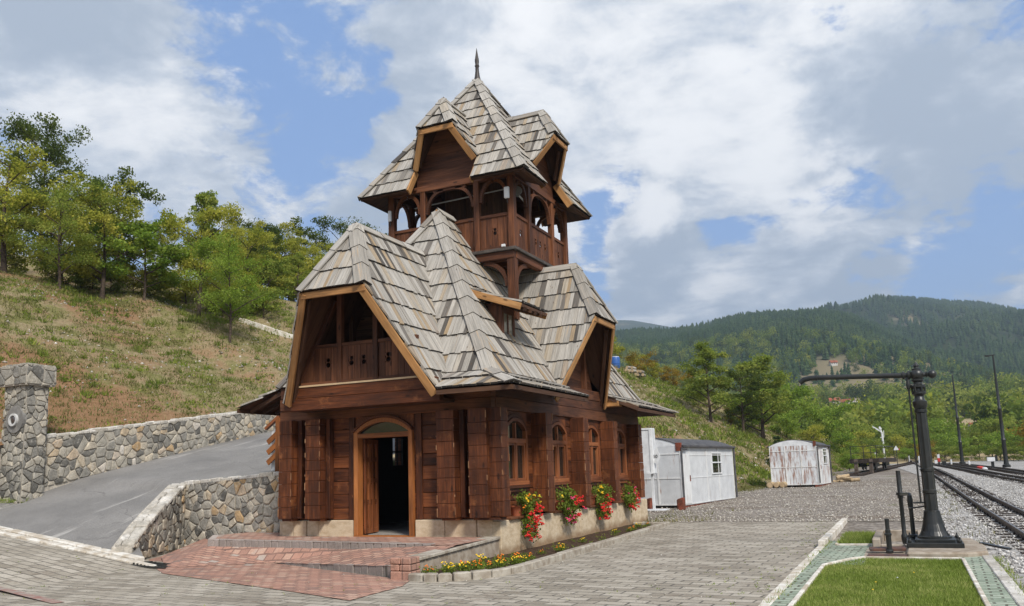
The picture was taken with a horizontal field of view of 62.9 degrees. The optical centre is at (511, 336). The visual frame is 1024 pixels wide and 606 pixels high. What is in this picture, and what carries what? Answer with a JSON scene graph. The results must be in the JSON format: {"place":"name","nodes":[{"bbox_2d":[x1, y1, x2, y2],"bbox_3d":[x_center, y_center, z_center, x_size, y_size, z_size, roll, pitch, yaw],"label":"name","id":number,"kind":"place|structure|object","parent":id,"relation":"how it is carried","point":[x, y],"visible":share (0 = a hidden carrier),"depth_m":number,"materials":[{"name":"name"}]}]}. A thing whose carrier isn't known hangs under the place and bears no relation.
{"place":"outdoors","nodes":[
{"label":"outdoors","id":0,"kind":"place"},
{"bbox_2d":[0,431,394,560],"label":"road","id":1,"kind":"structure","parent":0,"point":[104,509],"depth_m":21.79,"materials":[{"name":"grey asphalt"}]},
{"bbox_2d":[0,522,836,605],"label":"plaza paving","id":2,"kind":"structure","parent":0,"point":[643,568],"depth_m":13.28,"materials":[{"name":"grey stone"}]},
{"bbox_2d":[0,586,62,602],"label":"red marking","id":3,"kind":"object","parent":2,"relation":"on","point":[37,597],"visible":1,"depth_m":12.70,"materials":[{"name":"paint"}]},
{"bbox_2d":[149,557,409,599],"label":"red paving","id":4,"kind":"structure","parent":2,"relation":"on","point":[274,576],"depth_m":13.90,"materials":[{"name":"red brick"}]},
{"bbox_2d":[161,532,499,579],"bbox_3d":[-4.496,4.412,17.082,9.005,0.515,3.689,-7,-11,31],"label":"entrance landing","id":5,"kind":"object","parent":2,"relation":"on","point":[397,558],"visible":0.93,"depth_m":16.08,"materials":[{"name":"brick"}]},
{"bbox_2d":[408,522,669,581],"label":"bed kerb","id":6,"kind":"structure","parent":2,"relation":"on","point":[503,571],"depth_m":14.29,"materials":[{"name":"concrete"}]},
{"bbox_2d":[429,524,650,576],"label":"bed soil","id":7,"kind":"structure","parent":2,"relation":"on","point":[592,538],"depth_m":18.03,"materials":[{"name":"brown soil"}]},
{"bbox_2d":[0,254,861,487],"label":"hillside","id":8,"kind":"structure","parent":0,"point":[228,361],"depth_m":32.95,"materials":[{"name":"plant"}]},
{"bbox_2d":[0,237,40,272],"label":"crest bush","id":9,"kind":"object","parent":8,"relation":"on","point":[13,263],"visible":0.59,"depth_m":40.54,"materials":[{"name":"green plant"}]},
{"bbox_2d":[0,363,56,503],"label":"stone pillar","id":10,"kind":"structure","parent":8,"relation":"on","point":[26,386],"depth_m":21.89,"materials":[{"name":"stone"}]},
{"bbox_2d":[0,138,90,272],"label":"fruit tree","id":11,"kind":"object","parent":8,"relation":"on","point":[11,172],"visible":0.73,"depth_m":36.98,"materials":[{"name":"green plant"}]},
{"bbox_2d":[0,109,92,260],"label":"oak tree","id":12,"kind":"object","parent":8,"relation":"on","point":[53,151],"visible":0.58,"depth_m":53.51,"materials":[{"name":"green plant"}]},
{"bbox_2d":[28,251,81,285],"bbox_3d":[-20.959,-2.948,38.879,2.283,1.906,2.837,-1,-9,-8],"label":"crest bush","id":13,"kind":"object","parent":8,"relation":"on","point":[45,273],"visible":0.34,"depth_m":38.54,"materials":[{"name":"green plant"}]},
{"bbox_2d":[20,245,91,284],"bbox_3d":[-21.027,-3.016,38.879,2.916,2.094,2.518,0,-9,-9],"label":"crest bush","id":14,"kind":"object","parent":8,"relation":"on","point":[47,265],"visible":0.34,"depth_m":38.66,"materials":[{"name":"green plant"}]},
{"bbox_2d":[29,206,89,282],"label":"orchard tree","id":15,"kind":"object","parent":8,"relation":"on","point":[56,242],"visible":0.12,"depth_m":41.79,"materials":[{"name":"green plant"}]},
{"bbox_2d":[0,178,119,288],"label":"locust tree","id":16,"kind":"object","parent":8,"relation":"on","point":[60,195],"visible":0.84,"depth_m":36.70,"materials":[{"name":"green plant"}]},
{"bbox_2d":[42,173,148,299],"bbox_3d":[-18.784,-4.247,38.527,3.866,6.100,5.006,-3,-9,7],"label":"fruit tree","id":17,"kind":"object","parent":8,"relation":"on","point":[101,217],"visible":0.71,"depth_m":38.24,"materials":[{"name":"green plant"}]},
{"bbox_2d":[81,166,165,283],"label":"walnut tree","id":18,"kind":"object","parent":8,"relation":"on","point":[143,195],"visible":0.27,"depth_m":42.75,"materials":[{"name":"green plant"}]},
{"bbox_2d":[106,268,159,293],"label":"crest bush","id":19,"kind":"object","parent":8,"relation":"on","point":[134,274],"visible":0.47,"depth_m":40.02,"materials":[{"name":"green plant"}]},
{"bbox_2d":[84,212,197,300],"bbox_3d":[-16.977,-3.442,38.797,5.175,4.267,3.977,2,-10,-21],"label":"walnut tree","id":20,"kind":"object","parent":8,"relation":"on","point":[144,234],"visible":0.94,"depth_m":38.42,"materials":[{"name":"green plant"}]},
{"bbox_2d":[0,281,284,422],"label":"slope stones","id":21,"kind":"object","parent":8,"relation":"on","point":[279,368],"visible":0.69,"depth_m":34.22,"materials":[{"name":"beige stone"}]},
{"bbox_2d":[115,261,176,296],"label":"crest bush","id":22,"kind":"object","parent":8,"relation":"on","point":[155,292],"visible":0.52,"depth_m":40.20,"materials":[{"name":"green plant"}]},
{"bbox_2d":[0,269,294,433],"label":"slope grass","id":23,"kind":"structure","parent":8,"relation":"on","point":[119,342],"depth_m":32.12,"materials":[{"name":"plant"}]},
{"bbox_2d":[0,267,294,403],"bbox_3d":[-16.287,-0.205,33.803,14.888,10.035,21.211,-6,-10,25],"label":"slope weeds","id":24,"kind":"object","parent":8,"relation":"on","point":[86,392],"visible":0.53,"depth_m":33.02,"materials":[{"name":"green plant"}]},
{"bbox_2d":[42,411,275,491],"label":"stone wall","id":25,"kind":"structure","parent":8,"relation":"on","point":[70,457],"depth_m":25.06,"materials":[{"name":"grey stone"}]},
{"bbox_2d":[143,221,182,290],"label":"orchard tree","id":26,"kind":"object","parent":8,"relation":"on","point":[162,238],"visible":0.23,"depth_m":43.34,"materials":[{"name":"green plant"}]},
{"bbox_2d":[152,262,211,303],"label":"crest bush","id":27,"kind":"object","parent":8,"relation":"on","point":[176,296],"visible":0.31,"depth_m":41.78,"materials":[{"name":"green plant"}]},
{"bbox_2d":[158,201,244,316],"bbox_3d":[-14.589,-3.538,39.009,4.261,6.262,3.505,6,-12,-40],"label":"fruit tree","id":28,"kind":"object","parent":8,"relation":"on","point":[216,215],"visible":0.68,"depth_m":38.80,"materials":[{"name":"green plant"}]},
{"bbox_2d":[182,190,227,275],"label":"walnut tree","id":29,"kind":"object","parent":8,"relation":"on","point":[206,199],"visible":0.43,"depth_m":46.14,"materials":[{"name":"green plant"}]},
{"bbox_2d":[180,232,276,342],"bbox_3d":[-12.533,-1.775,36.878,4.006,4.989,4.476,-6,-10,25],"label":"locust tree","id":30,"kind":"object","parent":8,"relation":"on","point":[233,293],"visible":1,"depth_m":36.48,"materials":[{"name":"green plant"}]},
{"bbox_2d":[224,227,273,291],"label":"orchard tree","id":31,"kind":"object","parent":8,"relation":"on","point":[242,233],"visible":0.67,"depth_m":44.99,"materials":[{"name":"green plant"}]},
{"bbox_2d":[238,230,286,288],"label":"orchard tree","id":32,"kind":"object","parent":8,"relation":"on","point":[276,240],"visible":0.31,"depth_m":48.31,"materials":[{"name":"green plant"}]},
{"bbox_2d":[239,318,292,338],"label":"concrete strip","id":33,"kind":"object","parent":8,"relation":"on","point":[270,329],"visible":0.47,"depth_m":40.10,"materials":[{"name":"concrete"}]},
{"bbox_2d":[239,287,294,318],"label":"crest bush","id":34,"kind":"object","parent":8,"relation":"on","point":[274,305],"visible":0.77,"depth_m":41.00,"materials":[{"name":"green plant"}]},
{"bbox_2d":[239,251,306,296],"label":"crest bush","id":35,"kind":"object","parent":8,"relation":"on","point":[269,270],"visible":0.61,"depth_m":47.11,"materials":[{"name":"green plant"}]},
{"bbox_2d":[265,231,307,297],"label":"woodland tree","id":36,"kind":"object","parent":8,"relation":"on","point":[290,244],"visible":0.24,"depth_m":52.54,"materials":[{"name":"green plant"}]},
{"bbox_2d":[264,221,317,300],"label":"woodland tree","id":37,"kind":"object","parent":8,"relation":"on","point":[287,234],"visible":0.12,"depth_m":55.91,"materials":[{"name":"green plant"}]},
{"bbox_2d":[280,252,310,296],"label":"orchard tree","id":38,"kind":"object","parent":8,"relation":"on","point":[297,259],"visible":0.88,"depth_m":45.77,"materials":[{"name":"green plant"}]},
{"bbox_2d":[266,216,327,300],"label":"woodland tree","id":39,"kind":"object","parent":8,"relation":"on","point":[305,233],"visible":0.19,"depth_m":59.32,"materials":[{"name":"green plant"}]},
{"bbox_2d":[273,254,323,300],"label":"crest bush","id":40,"kind":"object","parent":8,"relation":"on","point":[315,258],"visible":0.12,"depth_m":50.77,"materials":[{"name":"green plant"}]},
{"bbox_2d":[310,215,379,251],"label":"woodland tree","id":41,"kind":"object","parent":8,"relation":"on","point":[335,226],"visible":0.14,"depth_m":59.93,"materials":[{"name":"green plant"}]},
{"bbox_2d":[621,349,660,371],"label":"crest shrub","id":42,"kind":"object","parent":8,"relation":"on","point":[648,362],"visible":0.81,"depth_m":76.83,"materials":[{"name":"green plant"}]},
{"bbox_2d":[672,340,744,422],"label":"alder tree","id":43,"kind":"object","parent":8,"relation":"on","point":[704,354],"visible":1,"depth_m":66.16,"materials":[{"name":"green plant"}]},
{"bbox_2d":[612,363,853,487],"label":"bank grass","id":44,"kind":"structure","parent":8,"relation":"on","point":[678,429],"depth_m":63.31,"materials":[{"name":"green plant"}]},
{"bbox_2d":[714,368,775,432],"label":"plum tree","id":45,"kind":"object","parent":8,"relation":"on","point":[741,408],"visible":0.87,"depth_m":69.42,"materials":[{"name":"green plant"}]},
{"bbox_2d":[723,352,796,439],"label":"alder tree","id":46,"kind":"object","parent":8,"relation":"on","point":[776,377],"visible":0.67,"depth_m":71.68,"materials":[{"name":"green plant"}]},
{"bbox_2d":[768,408,804,437],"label":"bank shrub","id":47,"kind":"object","parent":8,"relation":"on","point":[785,419],"visible":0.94,"depth_m":79.86,"materials":[{"name":"green plant"}]},
{"bbox_2d":[771,380,824,432],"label":"hazel bush","id":48,"kind":"object","parent":8,"relation":"on","point":[802,404],"visible":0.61,"depth_m":91.58,"materials":[{"name":"green plant"}]},
{"bbox_2d":[796,423,826,441],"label":"bank shrub","id":49,"kind":"object","parent":8,"relation":"on","point":[814,430],"visible":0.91,"depth_m":86.00,"materials":[{"name":"green plant"}]},
{"bbox_2d":[804,397,860,444],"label":"hazel bush","id":50,"kind":"object","parent":8,"relation":"on","point":[835,423],"visible":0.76,"depth_m":93.58,"materials":[{"name":"green plant"}]},
{"bbox_2d":[825,431,859,452],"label":"bank shrub","id":51,"kind":"object","parent":8,"relation":"on","point":[838,438],"visible":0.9,"depth_m":90.43,"materials":[{"name":"green plant"}]},
{"bbox_2d":[0,0,1023,327],"label":"sky","id":52,"kind":"structure","parent":0,"point":[725,157],"materials":[{"name":"blue"}]},
{"bbox_2d":[0,497,1023,602],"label":"joint weeds","id":53,"kind":"object","parent":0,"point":[1005,569],"visible":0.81,"depth_m":12.09,"materials":[{"name":"green plant"}]},
{"bbox_2d":[615,320,671,329],"bbox_3d":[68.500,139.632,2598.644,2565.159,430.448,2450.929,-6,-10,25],"label":"hill","id":54,"kind":"structure","parent":0,"point":[625,324],"depth_m":2590.19,"materials":[{"name":"green plant"}]},
{"bbox_2d":[393,389,1023,521],"bbox_3d":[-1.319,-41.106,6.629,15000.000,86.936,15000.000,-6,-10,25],"label":"ground","id":55,"kind":"structure","parent":0,"point":[968,420],"depth_m":113.75,"materials":[{"name":"grey gravel"}]},
{"bbox_2d":[0,526,155,565],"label":"road kerb","id":56,"kind":"structure","parent":55,"relation":"on","point":[71,545],"depth_m":17.73,"materials":[{"name":"concrete"}]},
{"bbox_2d":[111,471,281,558],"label":"stone wall","id":57,"kind":"structure","parent":55,"relation":"on","point":[171,518],"depth_m":20.31,"materials":[{"name":"grey stone"}]},
{"bbox_2d":[236,48,678,554],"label":"station building","id":58,"kind":"structure","parent":55,"relation":"on","point":[456,351],"depth_m":18.50,"materials":[{"name":"wood"}]},
{"bbox_2d":[264,416,281,471],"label":"log ends","id":59,"kind":"object","parent":58,"relation":"attached to","point":[275,445],"visible":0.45,"depth_m":21.34,"materials":[{"name":"brown wood"}]},
{"bbox_2d":[353,414,416,536],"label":"door","id":60,"kind":"structure","parent":58,"relation":"in","point":[401,425],"depth_m":17.76,"materials":[{"name":"brown wood"}]},
{"bbox_2d":[506,411,531,492],"bbox_3d":[0.061,2.420,17.596,0.180,1.680,1.240,-6,-10,25],"label":"window","id":61,"kind":"structure","parent":58,"relation":"in","point":[518,475],"depth_m":17.72,"materials":[{"name":"brown wood"}]},
{"bbox_2d":[511,489,544,542],"bbox_3d":[0.331,3.663,17.143,0.828,1.137,0.639,6,-12,-41],"label":"geranium pot","id":62,"kind":"object","parent":58,"relation":"attached to","point":[524,500],"visible":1,"depth_m":17.09,"materials":[{"name":"brown ceramic"}]},
{"bbox_2d":[548,416,570,488],"bbox_3d":[1.061,2.727,19.700,0.180,1.680,1.240,-6,-10,25],"label":"window","id":63,"kind":"structure","parent":58,"relation":"in","point":[560,452],"depth_m":19.89,"materials":[{"name":"brown wood"}]},
{"bbox_2d":[555,484,586,525],"bbox_3d":[1.207,3.853,19.100,0.650,0.955,1.693,-6,-10,25],"label":"geranium pot","id":64,"kind":"object","parent":58,"relation":"attached to","point":[572,500],"visible":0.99,"depth_m":19.09,"materials":[{"name":"brown ceramic"}]},
{"bbox_2d":[588,420,602,485],"bbox_3d":[2.060,3.035,21.805,0.180,1.680,1.240,-6,-10,25],"label":"window","id":65,"kind":"structure","parent":58,"relation":"in","point":[594,441],"depth_m":22.07,"materials":[{"name":"brown wood"}]},
{"bbox_2d":[591,481,614,519],"bbox_3d":[2.299,4.171,21.217,1.014,0.977,0.638,4,-11,-30],"label":"geranium pot","id":66,"kind":"object","parent":58,"relation":"attached to","point":[602,492],"visible":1,"depth_m":21.15,"materials":[{"name":"brown ceramic"}]},
{"bbox_2d":[616,424,628,482],"bbox_3d":[3.039,3.336,23.865,0.180,1.680,1.240,-6,-10,25],"label":"window","id":67,"kind":"structure","parent":58,"relation":"in","point":[621,440],"depth_m":24.17,"materials":[{"name":"brown wood"}]},
{"bbox_2d":[620,480,640,512],"bbox_3d":[3.284,4.463,23.307,0.658,0.891,0.867,-16,-17,57],"label":"geranium pot","id":68,"kind":"object","parent":58,"relation":"on","point":[631,501],"visible":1,"depth_m":23.25,"materials":[{"name":"brown ceramic"}]},
{"bbox_2d":[758,518,846,605],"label":"platform kerb","id":69,"kind":"structure","parent":55,"relation":"on","point":[833,532],"depth_m":13.42,"materials":[{"name":"concrete"}]},
{"bbox_2d":[612,326,1023,457],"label":"broadleaf wood","id":70,"kind":"object","parent":55,"relation":"on","point":[1016,408],"visible":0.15,"depth_m":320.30,"materials":[{"name":"green plant"}]},
{"bbox_2d":[913,417,970,453],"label":"lineside tree","id":71,"kind":"object","parent":55,"relation":"on","point":[937,426],"visible":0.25,"depth_m":120.36,"materials":[{"name":"green plant"}]},
{"bbox_2d":[929,429,961,459],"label":"lineside bush","id":72,"kind":"object","parent":55,"relation":"on","point":[944,437],"visible":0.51,"depth_m":106.69,"materials":[{"name":"green plant"}]},
{"bbox_2d":[931,445,959,460],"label":"lineside bush","id":73,"kind":"object","parent":55,"relation":"on","point":[948,450],"visible":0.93,"depth_m":100.57,"materials":[{"name":"green plant"}]},
{"bbox_2d":[890,460,1023,590],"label":"ballast bed","id":74,"kind":"object","parent":55,"relation":"on","point":[1016,464],"visible":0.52,"depth_m":26.93,"materials":[{"name":"grey gravel"}]},
{"bbox_2d":[849,460,915,475],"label":"railway track","id":75,"kind":"structure","parent":74,"relation":"on","point":[867,472],"depth_m":71.75,"materials":[{"name":"metal"}]},
{"bbox_2d":[849,445,896,469],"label":"flat wagon","id":76,"kind":"object","parent":75,"relation":"on","point":[885,461],"visible":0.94,"depth_m":67.23,"materials":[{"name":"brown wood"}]},
{"bbox_2d":[833,522,960,548],"bbox_3d":[8.220,4.249,17.641,2.710,0.060,9.100,-6,-10,25],"label":"gravel strip","id":77,"kind":"object","parent":74,"relation":"on","point":[863,526],"visible":0.19,"depth_m":20.52,"materials":[{"name":"grey gravel"}]},
{"bbox_2d":[872,530,920,546],"bbox_3d":[7.574,4.169,16.313,0.900,0.615,2.280,-6,-10,25],"label":"stone pit","id":78,"kind":"object","parent":77,"relation":"in","point":[878,538],"visible":0.29,"depth_m":16.83,"materials":[{"name":"concrete"}]},
{"bbox_2d":[896,471,917,543],"bbox_3d":[7.466,3.260,15.857,0.148,1.400,1.156,-4,-9,15],"label":"valve standpipe","id":79,"kind":"object","parent":77,"relation":"on","point":[900,494],"visible":0.85,"depth_m":16.23,"materials":[{"name":"black metal"}]},
{"bbox_2d":[907,538,1011,556],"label":"concrete slab","id":80,"kind":"structure","parent":77,"relation":"on","point":[973,548],"depth_m":13.88,"materials":[{"name":"grey concrete"}]},
{"bbox_2d":[798,362,964,547],"bbox_3d":[6.732,2.171,15.491,2.515,3.280,1.200,-6,-10,25],"label":"water crane","id":81,"kind":"object","parent":80,"relation":"on","point":[934,533],"visible":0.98,"depth_m":15.07,"materials":[{"name":"black metal"}]},
{"bbox_2d":[907,455,1023,553],"bbox_3d":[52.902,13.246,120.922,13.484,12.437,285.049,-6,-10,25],"label":"railway track","id":82,"kind":"structure","parent":74,"relation":"on","point":[968,487],"depth_m":25.49,"materials":[{"name":"metal"}]},
{"bbox_2d":[918,462,1023,483],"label":"railway track","id":83,"kind":"structure","parent":74,"relation":"on","point":[991,474],"depth_m":53.45,"materials":[{"name":"metal"}]},
{"bbox_2d":[919,474,1023,572],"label":"ballast stones","id":84,"kind":"object","parent":74,"relation":"on","point":[1014,557],"visible":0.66,"depth_m":22.38,"materials":[{"name":"grey gravel"}]},
{"bbox_2d":[946,462,1023,475],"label":"railway track","id":85,"kind":"structure","parent":74,"relation":"on","point":[1010,470],"depth_m":60.99,"materials":[{"name":"metal"}]},
{"bbox_2d":[984,354,1010,467],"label":"lamp pole","id":86,"kind":"object","parent":74,"relation":"on","point":[1004,451],"visible":0.98,"depth_m":67.11,"materials":[{"name":"black metal"}]},
{"bbox_2d":[982,555,1023,605],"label":"platform kerb","id":87,"kind":"structure","parent":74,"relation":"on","point":[1016,595],"depth_m":10.78,"materials":[{"name":"concrete"}]},
{"bbox_2d":[962,414,1019,445],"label":"lineside tree","id":88,"kind":"object","parent":55,"relation":"on","point":[993,424],"visible":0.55,"depth_m":108.29,"materials":[{"name":"green plant"}]},
{"bbox_2d":[973,424,1020,459],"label":"lineside bush","id":89,"kind":"object","parent":55,"relation":"on","point":[995,439],"visible":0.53,"depth_m":95.46,"materials":[{"name":"green plant"}]},
{"bbox_2d":[643,465,949,521],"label":"gravel yard","id":90,"kind":"structure","parent":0,"point":[888,475],"depth_m":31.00,"materials":[{"name":"grey gravel"}]},
{"bbox_2d":[639,428,669,510],"bbox_3d":[4.702,4.789,30.065,1.604,2.920,0.700,-6,-10,25],"label":"white cabinet","id":91,"kind":"object","parent":90,"relation":"on","point":[648,446],"visible":0.39,"depth_m":29.85,"materials":[{"name":"metal"}]},
{"bbox_2d":[637,438,737,506],"bbox_3d":[6.765,5.534,34.264,2.990,2.655,6.571,-7,-11,31],"label":"metal hut","id":92,"kind":"object","parent":90,"relation":"on","point":[693,472],"visible":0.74,"depth_m":31.97,"materials":[{"name":"white paint"}]},
{"bbox_2d":[682,454,691,503],"bbox_3d":[6.516,5.314,31.185,0.057,1.825,0.820,-7,-11,31],"label":"door","id":93,"kind":"structure","parent":92,"relation":"in","point":[686,463],"depth_m":31.23,"materials":[{"name":"white metal"}]},
{"bbox_2d":[767,440,832,487],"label":"metal hut","id":94,"kind":"object","parent":90,"relation":"on","point":[798,462],"visible":0.98,"depth_m":45.12,"materials":[{"name":"white paint"}]},
{"bbox_2d":[644,472,1018,543],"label":"yard weeds","id":95,"kind":"object","parent":90,"relation":"on","point":[760,486],"visible":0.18,"depth_m":26.14,"materials":[{"name":"green plant"}]},
{"bbox_2d":[618,316,988,403],"bbox_3d":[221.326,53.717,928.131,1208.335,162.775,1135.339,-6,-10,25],"label":"mountain ridge","id":96,"kind":"structure","parent":0,"point":[823,367],"depth_m":493.74,"materials":[{"name":"green plant"}]},
{"bbox_2d":[614,306,1023,390],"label":"pine forest","id":97,"kind":"object","parent":96,"relation":"on","point":[784,321],"visible":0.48,"depth_m":630.32,"materials":[{"name":"green plant"}]},
{"bbox_2d":[836,530,874,543],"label":"lawn grass","id":98,"kind":"structure","parent":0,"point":[856,537],"depth_m":16.84,"materials":[{"name":"green plant"}]},
{"bbox_2d":[792,556,984,605],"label":"lawn ground","id":99,"kind":"structure","parent":0,"point":[883,585],"depth_m":10.47,"materials":[{"name":"green plant"}]},
{"bbox_2d":[788,538,990,605],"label":"lawn edging","id":100,"kind":"object","parent":99,"relation":"on","point":[964,561],"visible":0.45,"depth_m":12.12,"materials":[{"name":"concrete"}]},
{"bbox_2d":[770,541,1016,605],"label":"green path","id":101,"kind":"structure","parent":0,"point":[996,593],"depth_m":11.76,"materials":[{"name":"concrete"}]},
{"bbox_2d":[864,546,907,556],"bbox_3d":[6.486,3.726,14.493,0.690,0.149,1.550,-6,-10,25],"label":"trench cover","id":102,"kind":"object","parent":101,"relation":"on","point":[900,551],"visible":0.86,"depth_m":14.46,"materials":[{"name":"metal"}]},
{"bbox_2d":[833,301,1023,374],"bbox_3d":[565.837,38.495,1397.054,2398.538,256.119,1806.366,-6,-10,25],"label":"mountain range","id":103,"kind":"structure","parent":0,"point":[951,341],"depth_m":980.43,"materials":[{"name":"green plant"}]},
{"bbox_2d":[818,293,1023,373],"bbox_3d":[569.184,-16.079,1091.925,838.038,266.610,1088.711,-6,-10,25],"label":"pine forest","id":104,"kind":"object","parent":103,"relation":"on","point":[993,318],"visible":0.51,"depth_m":921.12,"materials":[{"name":"green plant"}]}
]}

